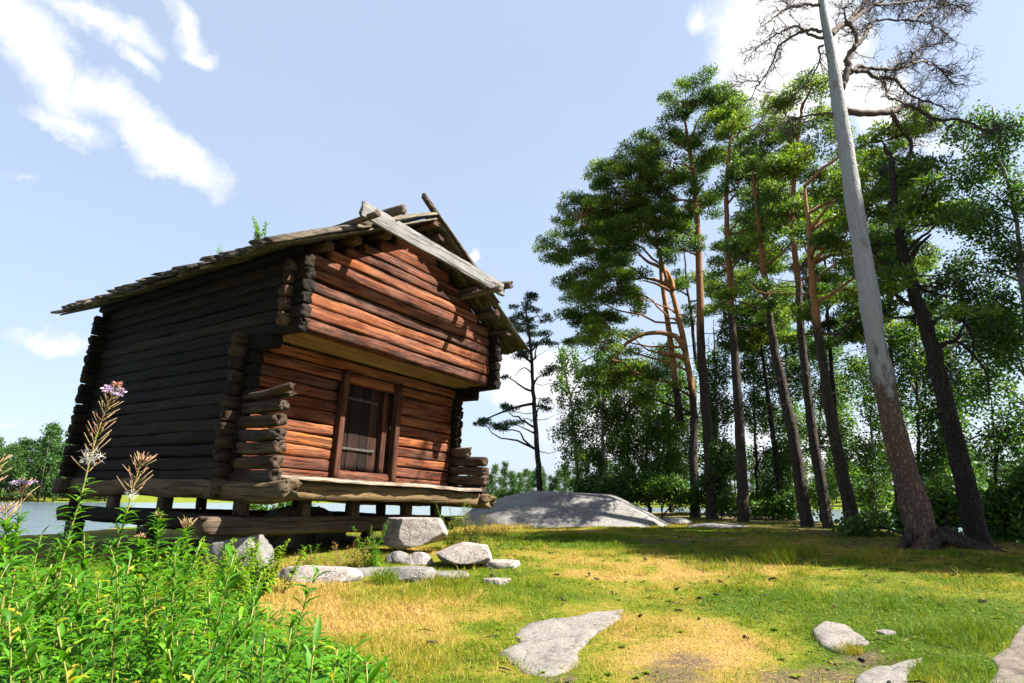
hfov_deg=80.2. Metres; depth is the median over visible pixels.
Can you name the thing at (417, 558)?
rock
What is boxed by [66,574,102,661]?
fireweed plant
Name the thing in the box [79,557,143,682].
fireweed plant
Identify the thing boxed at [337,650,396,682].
fireweed plant
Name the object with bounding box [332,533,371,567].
weed
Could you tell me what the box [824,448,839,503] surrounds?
distant tree
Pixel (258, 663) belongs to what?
fireweed plant
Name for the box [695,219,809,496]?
pine tree
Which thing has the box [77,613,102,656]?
fireweed plant
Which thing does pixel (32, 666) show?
fireweed plant
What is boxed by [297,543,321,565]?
weed
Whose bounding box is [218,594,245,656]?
fireweed plant
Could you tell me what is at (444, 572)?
rock
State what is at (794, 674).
lawn weeds
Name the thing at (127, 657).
fireweed plant
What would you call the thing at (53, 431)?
distant tree
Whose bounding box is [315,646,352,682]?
fireweed plant
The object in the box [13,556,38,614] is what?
fireweed plant
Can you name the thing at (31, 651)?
fireweed plant
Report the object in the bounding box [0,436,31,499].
distant tree
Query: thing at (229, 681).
fireweed plant
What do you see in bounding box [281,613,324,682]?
fireweed plant
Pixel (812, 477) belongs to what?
distant tree
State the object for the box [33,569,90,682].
fireweed plant
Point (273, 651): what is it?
fireweed plant
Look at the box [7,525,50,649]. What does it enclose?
fireweed plant
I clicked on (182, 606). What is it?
fireweed plant
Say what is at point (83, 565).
fireweed plant
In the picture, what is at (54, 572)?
fireweed plant
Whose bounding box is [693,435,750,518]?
bush
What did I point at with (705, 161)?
pine tree
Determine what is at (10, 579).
fireweed plant
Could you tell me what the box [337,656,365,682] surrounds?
fireweed plant
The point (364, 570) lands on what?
rock
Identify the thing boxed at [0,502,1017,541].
water
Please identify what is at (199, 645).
fireweed plant
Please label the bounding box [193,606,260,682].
fireweed plant
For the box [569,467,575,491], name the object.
distant tree
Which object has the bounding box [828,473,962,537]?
bush
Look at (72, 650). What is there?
fireweed plant
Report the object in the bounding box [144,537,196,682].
fireweed plant
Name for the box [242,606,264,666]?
fireweed plant
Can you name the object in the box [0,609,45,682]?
fireweed plant
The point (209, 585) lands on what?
fireweed plant
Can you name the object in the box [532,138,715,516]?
pine tree
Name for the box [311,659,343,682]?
fireweed plant
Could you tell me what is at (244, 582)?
shrub
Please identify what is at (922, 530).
dead pine
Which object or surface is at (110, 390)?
fireweed plant
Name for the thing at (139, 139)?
sky
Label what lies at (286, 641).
fireweed plant
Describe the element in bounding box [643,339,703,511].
birch tree
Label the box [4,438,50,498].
distant tree
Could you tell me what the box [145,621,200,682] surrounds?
fireweed plant
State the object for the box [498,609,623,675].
flat rock
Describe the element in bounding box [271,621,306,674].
fireweed plant
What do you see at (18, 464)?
distant tree
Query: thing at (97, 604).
fireweed plant
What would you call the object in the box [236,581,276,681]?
fireweed plant
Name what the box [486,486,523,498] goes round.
bush
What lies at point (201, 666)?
fireweed plant
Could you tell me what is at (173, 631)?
fireweed plant
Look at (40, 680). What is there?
fireweed plant
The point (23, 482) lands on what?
fireweed plant
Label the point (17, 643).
fireweed plant
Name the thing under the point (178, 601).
fireweed plant
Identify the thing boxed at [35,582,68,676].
fireweed plant
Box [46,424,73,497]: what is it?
distant tree
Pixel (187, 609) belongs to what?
fireweed plant
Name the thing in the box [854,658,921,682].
flat rock
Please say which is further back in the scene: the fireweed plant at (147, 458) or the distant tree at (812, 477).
the distant tree at (812, 477)
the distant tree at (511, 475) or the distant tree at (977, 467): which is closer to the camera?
the distant tree at (977, 467)
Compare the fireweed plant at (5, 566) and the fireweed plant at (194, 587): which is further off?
the fireweed plant at (194, 587)
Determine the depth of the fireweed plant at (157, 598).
3.45 m
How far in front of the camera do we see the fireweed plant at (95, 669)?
1.93 m
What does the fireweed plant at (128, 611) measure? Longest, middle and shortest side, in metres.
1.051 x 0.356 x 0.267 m
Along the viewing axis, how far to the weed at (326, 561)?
8.23 m
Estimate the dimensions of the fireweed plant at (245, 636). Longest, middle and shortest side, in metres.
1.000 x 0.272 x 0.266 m
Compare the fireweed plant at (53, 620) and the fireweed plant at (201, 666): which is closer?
the fireweed plant at (201, 666)
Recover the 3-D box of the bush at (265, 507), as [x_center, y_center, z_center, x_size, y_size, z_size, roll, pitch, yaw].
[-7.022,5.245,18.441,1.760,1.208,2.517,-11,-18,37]
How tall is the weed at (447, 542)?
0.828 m
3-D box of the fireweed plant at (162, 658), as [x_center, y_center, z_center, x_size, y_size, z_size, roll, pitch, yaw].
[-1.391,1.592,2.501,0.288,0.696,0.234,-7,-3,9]
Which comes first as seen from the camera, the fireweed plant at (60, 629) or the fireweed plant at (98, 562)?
the fireweed plant at (60, 629)
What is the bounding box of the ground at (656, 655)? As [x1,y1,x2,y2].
[0,489,1023,682]
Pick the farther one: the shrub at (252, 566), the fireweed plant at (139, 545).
the shrub at (252, 566)
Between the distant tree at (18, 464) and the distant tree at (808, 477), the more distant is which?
the distant tree at (18, 464)
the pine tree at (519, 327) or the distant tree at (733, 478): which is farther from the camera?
the distant tree at (733, 478)
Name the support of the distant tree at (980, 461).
on the ground at (656, 655)
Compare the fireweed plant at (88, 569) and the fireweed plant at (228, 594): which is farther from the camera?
the fireweed plant at (88, 569)
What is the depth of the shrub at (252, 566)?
7.05 m
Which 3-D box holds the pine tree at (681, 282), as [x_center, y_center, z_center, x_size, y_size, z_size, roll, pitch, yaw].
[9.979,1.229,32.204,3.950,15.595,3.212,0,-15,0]
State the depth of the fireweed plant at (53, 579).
2.50 m
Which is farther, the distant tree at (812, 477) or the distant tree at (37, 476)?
the distant tree at (37, 476)
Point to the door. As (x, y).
(359, 445)
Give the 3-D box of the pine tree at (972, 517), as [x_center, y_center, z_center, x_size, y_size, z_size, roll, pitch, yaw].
[8.886,-0.469,13.215,3.217,9.823,3.082,11,-18,-36]
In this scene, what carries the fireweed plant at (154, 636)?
on the ground at (656, 655)
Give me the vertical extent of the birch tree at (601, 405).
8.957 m
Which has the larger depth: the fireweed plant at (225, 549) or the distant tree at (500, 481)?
the distant tree at (500, 481)
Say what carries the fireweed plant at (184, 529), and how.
on the ground at (656, 655)
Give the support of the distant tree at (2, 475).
on the ground at (656, 655)
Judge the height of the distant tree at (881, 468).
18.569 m
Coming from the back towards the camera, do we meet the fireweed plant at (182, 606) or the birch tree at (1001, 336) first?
the birch tree at (1001, 336)
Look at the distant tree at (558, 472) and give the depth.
241.53 m
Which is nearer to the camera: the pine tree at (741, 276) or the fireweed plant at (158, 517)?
the fireweed plant at (158, 517)
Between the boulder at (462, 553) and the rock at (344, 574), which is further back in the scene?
the boulder at (462, 553)
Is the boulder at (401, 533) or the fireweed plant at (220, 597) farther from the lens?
the boulder at (401, 533)
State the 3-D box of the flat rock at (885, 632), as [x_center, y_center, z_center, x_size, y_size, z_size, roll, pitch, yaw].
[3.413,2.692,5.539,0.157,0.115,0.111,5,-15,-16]
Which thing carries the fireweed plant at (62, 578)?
on the ground at (656, 655)
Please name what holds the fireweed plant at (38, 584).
on the ground at (656, 655)
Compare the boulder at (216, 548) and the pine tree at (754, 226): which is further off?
the pine tree at (754, 226)
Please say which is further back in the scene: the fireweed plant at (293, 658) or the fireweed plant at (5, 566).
the fireweed plant at (293, 658)
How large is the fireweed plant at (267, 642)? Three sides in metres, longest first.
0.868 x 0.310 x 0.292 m
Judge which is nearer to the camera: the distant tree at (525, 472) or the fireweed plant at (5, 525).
the fireweed plant at (5, 525)
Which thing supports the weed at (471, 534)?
on the ground at (656, 655)
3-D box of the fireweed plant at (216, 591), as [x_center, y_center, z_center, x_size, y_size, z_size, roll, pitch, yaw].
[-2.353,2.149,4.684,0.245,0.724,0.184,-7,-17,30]
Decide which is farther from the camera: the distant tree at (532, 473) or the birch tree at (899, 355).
the distant tree at (532, 473)
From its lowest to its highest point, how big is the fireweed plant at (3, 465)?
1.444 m
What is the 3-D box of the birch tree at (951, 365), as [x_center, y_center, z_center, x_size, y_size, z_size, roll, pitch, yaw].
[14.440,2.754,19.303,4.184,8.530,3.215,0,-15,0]
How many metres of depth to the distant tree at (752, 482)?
177.54 m
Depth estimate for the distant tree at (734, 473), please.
212.53 m
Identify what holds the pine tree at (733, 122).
on the ground at (656, 655)
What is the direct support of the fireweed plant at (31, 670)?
on the ground at (656, 655)
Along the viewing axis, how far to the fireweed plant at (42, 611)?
2.59 m
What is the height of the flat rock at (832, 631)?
0.201 m
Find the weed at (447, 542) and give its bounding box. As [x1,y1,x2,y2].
[436,501,470,545]
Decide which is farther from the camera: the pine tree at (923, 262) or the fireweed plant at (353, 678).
the pine tree at (923, 262)
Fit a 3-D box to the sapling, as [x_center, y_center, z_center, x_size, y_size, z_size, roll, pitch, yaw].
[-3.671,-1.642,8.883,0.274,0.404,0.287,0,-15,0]
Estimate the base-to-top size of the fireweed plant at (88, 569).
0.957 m
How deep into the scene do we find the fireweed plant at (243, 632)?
2.68 m
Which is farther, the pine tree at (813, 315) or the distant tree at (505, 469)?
the distant tree at (505, 469)
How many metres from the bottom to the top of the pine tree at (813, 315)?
11.766 m
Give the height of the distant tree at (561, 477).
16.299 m
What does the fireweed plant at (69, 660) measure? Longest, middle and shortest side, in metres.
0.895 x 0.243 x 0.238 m
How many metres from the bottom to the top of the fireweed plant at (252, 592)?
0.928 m
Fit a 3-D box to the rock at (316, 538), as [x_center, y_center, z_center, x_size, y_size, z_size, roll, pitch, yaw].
[-3.575,3.620,11.526,0.907,0.770,0.790,14,-20,-43]
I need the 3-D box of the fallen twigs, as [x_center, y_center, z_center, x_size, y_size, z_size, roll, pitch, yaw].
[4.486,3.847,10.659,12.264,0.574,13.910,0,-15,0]
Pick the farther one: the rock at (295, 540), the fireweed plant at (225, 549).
the rock at (295, 540)
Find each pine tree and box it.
[472,290,560,490]
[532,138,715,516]
[628,63,745,518]
[663,231,742,443]
[691,93,808,521]
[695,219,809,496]
[708,149,835,526]
[750,119,923,522]
[751,66,860,528]
[772,161,887,517]
[829,116,1017,544]
[834,102,976,530]
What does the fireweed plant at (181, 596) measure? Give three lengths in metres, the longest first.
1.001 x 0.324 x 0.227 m
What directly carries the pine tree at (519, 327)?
on the ground at (656, 655)
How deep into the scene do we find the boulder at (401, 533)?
9.79 m
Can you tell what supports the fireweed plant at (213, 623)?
on the ground at (656, 655)
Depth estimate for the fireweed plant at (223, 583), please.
1.90 m
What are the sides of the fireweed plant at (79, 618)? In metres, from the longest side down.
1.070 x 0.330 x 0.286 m
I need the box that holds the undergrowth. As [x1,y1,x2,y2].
[0,559,393,682]
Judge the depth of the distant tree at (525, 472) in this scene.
248.08 m
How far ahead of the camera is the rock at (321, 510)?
12.98 m
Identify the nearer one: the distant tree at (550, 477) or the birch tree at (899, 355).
the birch tree at (899, 355)
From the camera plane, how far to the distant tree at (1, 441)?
257.79 m
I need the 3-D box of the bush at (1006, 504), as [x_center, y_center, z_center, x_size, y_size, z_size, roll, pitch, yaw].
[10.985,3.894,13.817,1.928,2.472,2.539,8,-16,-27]
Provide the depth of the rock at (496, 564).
8.61 m
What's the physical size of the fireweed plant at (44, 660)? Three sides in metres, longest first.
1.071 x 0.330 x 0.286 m
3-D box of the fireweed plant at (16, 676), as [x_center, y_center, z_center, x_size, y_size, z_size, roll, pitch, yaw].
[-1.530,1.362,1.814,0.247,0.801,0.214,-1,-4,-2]
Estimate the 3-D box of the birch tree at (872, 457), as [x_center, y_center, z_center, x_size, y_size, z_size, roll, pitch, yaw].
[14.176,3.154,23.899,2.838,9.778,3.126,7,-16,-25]
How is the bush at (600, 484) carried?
on the ground at (656, 655)
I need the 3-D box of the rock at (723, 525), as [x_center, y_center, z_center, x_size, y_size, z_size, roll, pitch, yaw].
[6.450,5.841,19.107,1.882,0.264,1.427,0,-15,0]
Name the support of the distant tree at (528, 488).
on the ground at (656, 655)
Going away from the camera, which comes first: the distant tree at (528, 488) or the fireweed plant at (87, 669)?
the fireweed plant at (87, 669)
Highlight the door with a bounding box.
[340,384,391,472]
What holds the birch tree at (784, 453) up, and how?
on the ground at (656, 655)
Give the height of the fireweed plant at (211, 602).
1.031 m
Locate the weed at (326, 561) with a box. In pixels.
[302,551,344,565]
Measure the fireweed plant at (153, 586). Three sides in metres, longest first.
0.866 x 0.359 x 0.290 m
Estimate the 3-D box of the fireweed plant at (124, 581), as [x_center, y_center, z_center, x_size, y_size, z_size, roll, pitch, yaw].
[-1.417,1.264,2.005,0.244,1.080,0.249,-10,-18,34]
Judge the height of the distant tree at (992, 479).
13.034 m
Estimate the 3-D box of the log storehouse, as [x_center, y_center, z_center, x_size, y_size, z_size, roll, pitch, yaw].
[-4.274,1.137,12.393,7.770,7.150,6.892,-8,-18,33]
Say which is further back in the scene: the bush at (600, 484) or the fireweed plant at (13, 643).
the bush at (600, 484)
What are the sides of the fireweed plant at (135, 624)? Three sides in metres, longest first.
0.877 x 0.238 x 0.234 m
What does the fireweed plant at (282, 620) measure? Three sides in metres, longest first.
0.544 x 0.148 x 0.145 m
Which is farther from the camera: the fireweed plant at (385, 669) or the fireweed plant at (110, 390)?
the fireweed plant at (110, 390)
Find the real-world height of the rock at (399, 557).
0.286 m
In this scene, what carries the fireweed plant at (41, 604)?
on the ground at (656, 655)
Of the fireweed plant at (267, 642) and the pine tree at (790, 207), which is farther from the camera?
the pine tree at (790, 207)
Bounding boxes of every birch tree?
[546,338,626,484]
[574,354,634,480]
[596,390,668,505]
[628,381,688,512]
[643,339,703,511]
[690,314,762,515]
[730,310,790,514]
[754,324,818,510]
[790,330,865,521]
[835,304,916,528]
[859,291,978,530]
[903,305,1008,534]
[919,98,1023,416]
[965,384,1023,541]
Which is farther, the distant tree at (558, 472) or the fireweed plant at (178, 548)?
the distant tree at (558, 472)
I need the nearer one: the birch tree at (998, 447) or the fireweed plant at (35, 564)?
the fireweed plant at (35, 564)
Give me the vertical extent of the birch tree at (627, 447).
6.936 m
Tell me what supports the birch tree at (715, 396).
on the ground at (656, 655)
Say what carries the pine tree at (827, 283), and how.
on the ground at (656, 655)
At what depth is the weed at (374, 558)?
8.51 m
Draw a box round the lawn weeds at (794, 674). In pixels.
[360,548,1015,677]
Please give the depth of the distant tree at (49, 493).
236.42 m
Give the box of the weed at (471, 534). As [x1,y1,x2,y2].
[447,506,487,545]
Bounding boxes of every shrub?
[157,546,250,618]
[199,536,306,599]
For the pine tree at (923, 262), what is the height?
17.452 m
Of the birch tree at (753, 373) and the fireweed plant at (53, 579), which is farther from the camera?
the birch tree at (753, 373)
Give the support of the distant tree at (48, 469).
on the ground at (656, 655)
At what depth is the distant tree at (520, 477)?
243.91 m
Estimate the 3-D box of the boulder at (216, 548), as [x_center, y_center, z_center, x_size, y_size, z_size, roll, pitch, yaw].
[-3.627,2.883,8.024,0.875,0.636,0.511,0,-15,0]
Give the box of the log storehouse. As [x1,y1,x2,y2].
[51,193,528,553]
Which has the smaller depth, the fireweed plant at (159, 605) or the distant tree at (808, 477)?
the fireweed plant at (159, 605)
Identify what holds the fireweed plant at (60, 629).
on the ground at (656, 655)
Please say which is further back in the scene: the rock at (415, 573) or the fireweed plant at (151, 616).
the rock at (415, 573)
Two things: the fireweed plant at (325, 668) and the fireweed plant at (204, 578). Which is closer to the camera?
the fireweed plant at (325, 668)
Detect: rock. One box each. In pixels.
[209,514,264,545]
[264,506,309,548]
[276,565,363,582]
[306,511,345,543]
[310,507,332,515]
[356,567,389,575]
[384,566,435,582]
[385,551,407,563]
[404,552,432,565]
[435,570,469,579]
[482,577,510,584]
[483,559,520,568]
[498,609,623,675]
[662,517,691,524]
[688,523,747,527]
[812,621,869,652]
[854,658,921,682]
[875,629,895,635]
[990,624,1023,682]
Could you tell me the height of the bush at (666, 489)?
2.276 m
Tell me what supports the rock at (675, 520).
on the ground at (656, 655)
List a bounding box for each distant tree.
[0,436,8,460]
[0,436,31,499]
[0,441,32,501]
[0,446,12,489]
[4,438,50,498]
[18,420,67,501]
[21,448,44,497]
[31,435,64,500]
[43,451,66,501]
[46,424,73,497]
[488,463,502,491]
[497,460,509,487]
[498,476,503,488]
[502,470,519,491]
[511,472,526,492]
[517,467,533,492]
[524,470,532,491]
[526,471,536,490]
[530,466,549,490]
[547,474,552,485]
[548,476,560,491]
[553,468,564,491]
[556,463,570,491]
[560,464,572,491]
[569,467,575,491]
[727,442,736,495]
[732,459,750,492]
[748,474,755,499]
[804,465,812,488]
[807,458,817,496]
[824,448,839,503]
[878,442,893,495]
[878,457,893,501]
[972,449,991,478]
[972,451,997,490]
[972,459,978,482]
[986,457,1008,489]
[1003,440,1023,473]
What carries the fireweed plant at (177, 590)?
on the ground at (656, 655)
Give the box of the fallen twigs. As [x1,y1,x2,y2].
[400,528,1023,682]
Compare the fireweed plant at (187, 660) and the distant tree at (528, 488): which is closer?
the fireweed plant at (187, 660)
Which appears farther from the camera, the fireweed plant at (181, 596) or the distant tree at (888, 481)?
the distant tree at (888, 481)
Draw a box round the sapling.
[252,216,268,238]
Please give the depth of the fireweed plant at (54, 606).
2.47 m
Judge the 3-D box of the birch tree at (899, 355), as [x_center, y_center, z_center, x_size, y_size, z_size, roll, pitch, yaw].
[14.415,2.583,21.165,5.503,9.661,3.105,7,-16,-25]
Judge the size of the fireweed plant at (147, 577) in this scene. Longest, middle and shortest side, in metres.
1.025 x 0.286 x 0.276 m
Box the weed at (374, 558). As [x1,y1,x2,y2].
[353,521,388,566]
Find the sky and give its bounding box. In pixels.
[0,0,1023,492]
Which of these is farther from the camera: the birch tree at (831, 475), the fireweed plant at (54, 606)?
the birch tree at (831, 475)
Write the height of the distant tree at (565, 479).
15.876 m
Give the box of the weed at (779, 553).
[770,545,797,562]
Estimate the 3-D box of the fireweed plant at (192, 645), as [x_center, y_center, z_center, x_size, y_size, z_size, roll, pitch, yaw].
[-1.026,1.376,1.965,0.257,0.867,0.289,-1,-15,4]
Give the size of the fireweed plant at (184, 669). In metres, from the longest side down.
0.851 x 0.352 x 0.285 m
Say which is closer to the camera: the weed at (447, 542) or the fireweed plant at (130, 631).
the fireweed plant at (130, 631)
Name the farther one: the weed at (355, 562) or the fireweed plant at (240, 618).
the weed at (355, 562)
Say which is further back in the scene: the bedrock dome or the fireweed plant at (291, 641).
the bedrock dome
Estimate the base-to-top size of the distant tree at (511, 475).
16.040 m
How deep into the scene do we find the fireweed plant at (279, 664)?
2.10 m
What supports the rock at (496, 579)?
on the ground at (656, 655)
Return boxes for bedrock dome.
[459,491,669,527]
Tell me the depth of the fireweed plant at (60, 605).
2.43 m
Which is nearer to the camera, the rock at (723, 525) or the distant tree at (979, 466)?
the rock at (723, 525)
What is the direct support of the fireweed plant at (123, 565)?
on the ground at (656, 655)
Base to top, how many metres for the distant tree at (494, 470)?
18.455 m
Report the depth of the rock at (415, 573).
7.84 m
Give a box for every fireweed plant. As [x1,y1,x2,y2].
[0,453,12,480]
[0,477,38,653]
[0,501,40,671]
[0,554,24,602]
[0,558,75,682]
[0,574,28,630]
[0,590,88,682]
[0,597,38,675]
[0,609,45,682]
[0,613,76,682]
[0,625,29,664]
[4,669,36,682]
[6,531,79,663]
[6,664,39,681]
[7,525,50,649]
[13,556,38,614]
[19,567,49,650]
[20,646,54,682]
[21,618,99,682]
[22,381,127,676]
[22,544,52,611]
[31,540,69,682]
[31,655,50,682]
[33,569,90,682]
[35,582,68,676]
[36,538,64,621]
[36,579,66,680]
[39,610,63,680]
[40,595,99,682]
[46,665,64,682]
[47,570,110,682]
[47,655,92,682]
[48,615,101,676]
[53,541,71,655]
[57,528,108,680]
[65,656,110,681]
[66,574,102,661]
[67,559,89,625]
[72,538,111,620]
[73,540,99,624]
[73,579,119,681]
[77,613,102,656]
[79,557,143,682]
[79,579,110,670]
[81,451,156,664]
[82,562,163,681]
[85,551,151,682]
[88,643,109,682]
[100,538,151,682]
[101,561,139,682]
[108,574,165,678]
[109,531,158,676]
[109,586,150,680]
[120,574,167,682]
[122,542,209,681]
[125,562,183,678]
[126,590,147,680]
[130,539,159,671]
[134,507,172,680]
[137,596,164,679]
[140,534,187,650]
[141,572,167,656]
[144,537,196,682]
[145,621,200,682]
[146,638,170,682]
[148,544,210,681]
[151,632,196,682]
[153,590,200,681]
[153,603,194,681]
[159,517,199,640]
[161,558,192,652]
[166,656,215,682]
[167,629,199,682]
[168,594,190,654]
[178,577,240,682]
[178,653,221,682]
[181,624,206,674]
[185,544,250,681]
[185,611,220,682]
[187,563,198,632]
[191,563,216,654]
[193,568,248,681]
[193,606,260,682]
[197,559,243,682]
[200,571,224,629]
[203,546,228,603]
[203,576,219,633]
[209,605,252,682]
[213,564,234,621]
[215,572,278,681]
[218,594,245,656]
[222,591,263,682]
[222,654,234,682]
[223,593,249,658]
[227,591,267,682]
[228,636,273,682]
[231,590,246,676]
[231,629,290,682]
[235,608,279,682]
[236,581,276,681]
[237,584,261,682]
[238,571,268,676]
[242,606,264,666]
[253,635,297,682]
[263,564,331,682]
[264,635,292,682]
[265,619,309,682]
[270,599,288,656]
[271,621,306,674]
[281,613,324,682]
[285,615,347,682]
[288,639,302,682]
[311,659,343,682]
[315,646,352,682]
[334,637,374,682]
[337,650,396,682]
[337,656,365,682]
[376,654,395,682]
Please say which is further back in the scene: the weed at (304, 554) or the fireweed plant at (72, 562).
the weed at (304, 554)
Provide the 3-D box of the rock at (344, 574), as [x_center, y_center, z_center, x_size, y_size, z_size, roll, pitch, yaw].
[-2.480,3.060,7.847,1.127,0.296,0.543,0,-15,0]
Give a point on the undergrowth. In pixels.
(331, 664)
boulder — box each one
[204,534,273,576]
[381,517,447,549]
[436,542,491,564]
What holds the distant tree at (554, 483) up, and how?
on the ground at (656, 655)
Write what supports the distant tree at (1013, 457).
on the ground at (656, 655)
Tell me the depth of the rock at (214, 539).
9.32 m
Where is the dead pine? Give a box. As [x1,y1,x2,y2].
[724,0,1016,552]
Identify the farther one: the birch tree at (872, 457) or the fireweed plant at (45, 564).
the birch tree at (872, 457)
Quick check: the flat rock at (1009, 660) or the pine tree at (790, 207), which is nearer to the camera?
the flat rock at (1009, 660)
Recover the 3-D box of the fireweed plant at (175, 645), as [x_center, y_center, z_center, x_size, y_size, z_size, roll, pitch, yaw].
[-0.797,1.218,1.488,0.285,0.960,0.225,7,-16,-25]
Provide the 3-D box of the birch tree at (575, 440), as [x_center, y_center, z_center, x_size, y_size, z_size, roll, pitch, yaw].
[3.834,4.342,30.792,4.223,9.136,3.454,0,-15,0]
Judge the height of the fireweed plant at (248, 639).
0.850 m
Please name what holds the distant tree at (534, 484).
on the ground at (656, 655)
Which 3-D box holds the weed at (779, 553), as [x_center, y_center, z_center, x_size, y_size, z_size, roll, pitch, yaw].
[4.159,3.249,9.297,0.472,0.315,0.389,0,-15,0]
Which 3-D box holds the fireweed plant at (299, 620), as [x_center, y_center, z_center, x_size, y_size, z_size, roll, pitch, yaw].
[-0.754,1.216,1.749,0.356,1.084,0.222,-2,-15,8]
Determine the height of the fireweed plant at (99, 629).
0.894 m
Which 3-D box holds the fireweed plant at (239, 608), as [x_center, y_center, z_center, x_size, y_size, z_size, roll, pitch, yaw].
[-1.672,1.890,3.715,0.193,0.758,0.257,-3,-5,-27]
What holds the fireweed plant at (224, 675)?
on the ground at (656, 655)
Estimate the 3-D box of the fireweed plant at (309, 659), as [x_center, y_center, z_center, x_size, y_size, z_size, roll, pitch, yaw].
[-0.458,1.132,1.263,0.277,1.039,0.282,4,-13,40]
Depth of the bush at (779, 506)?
24.64 m
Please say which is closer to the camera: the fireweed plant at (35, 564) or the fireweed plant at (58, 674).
the fireweed plant at (58, 674)
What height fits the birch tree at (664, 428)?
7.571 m
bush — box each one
[250,501,319,509]
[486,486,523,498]
[566,464,652,505]
[622,470,705,517]
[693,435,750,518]
[749,489,798,520]
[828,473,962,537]
[956,458,1023,543]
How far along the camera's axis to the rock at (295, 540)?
10.42 m
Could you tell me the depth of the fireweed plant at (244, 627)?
2.50 m
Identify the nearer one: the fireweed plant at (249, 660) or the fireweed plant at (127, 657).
the fireweed plant at (249, 660)
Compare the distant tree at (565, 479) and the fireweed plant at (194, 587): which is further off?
the distant tree at (565, 479)

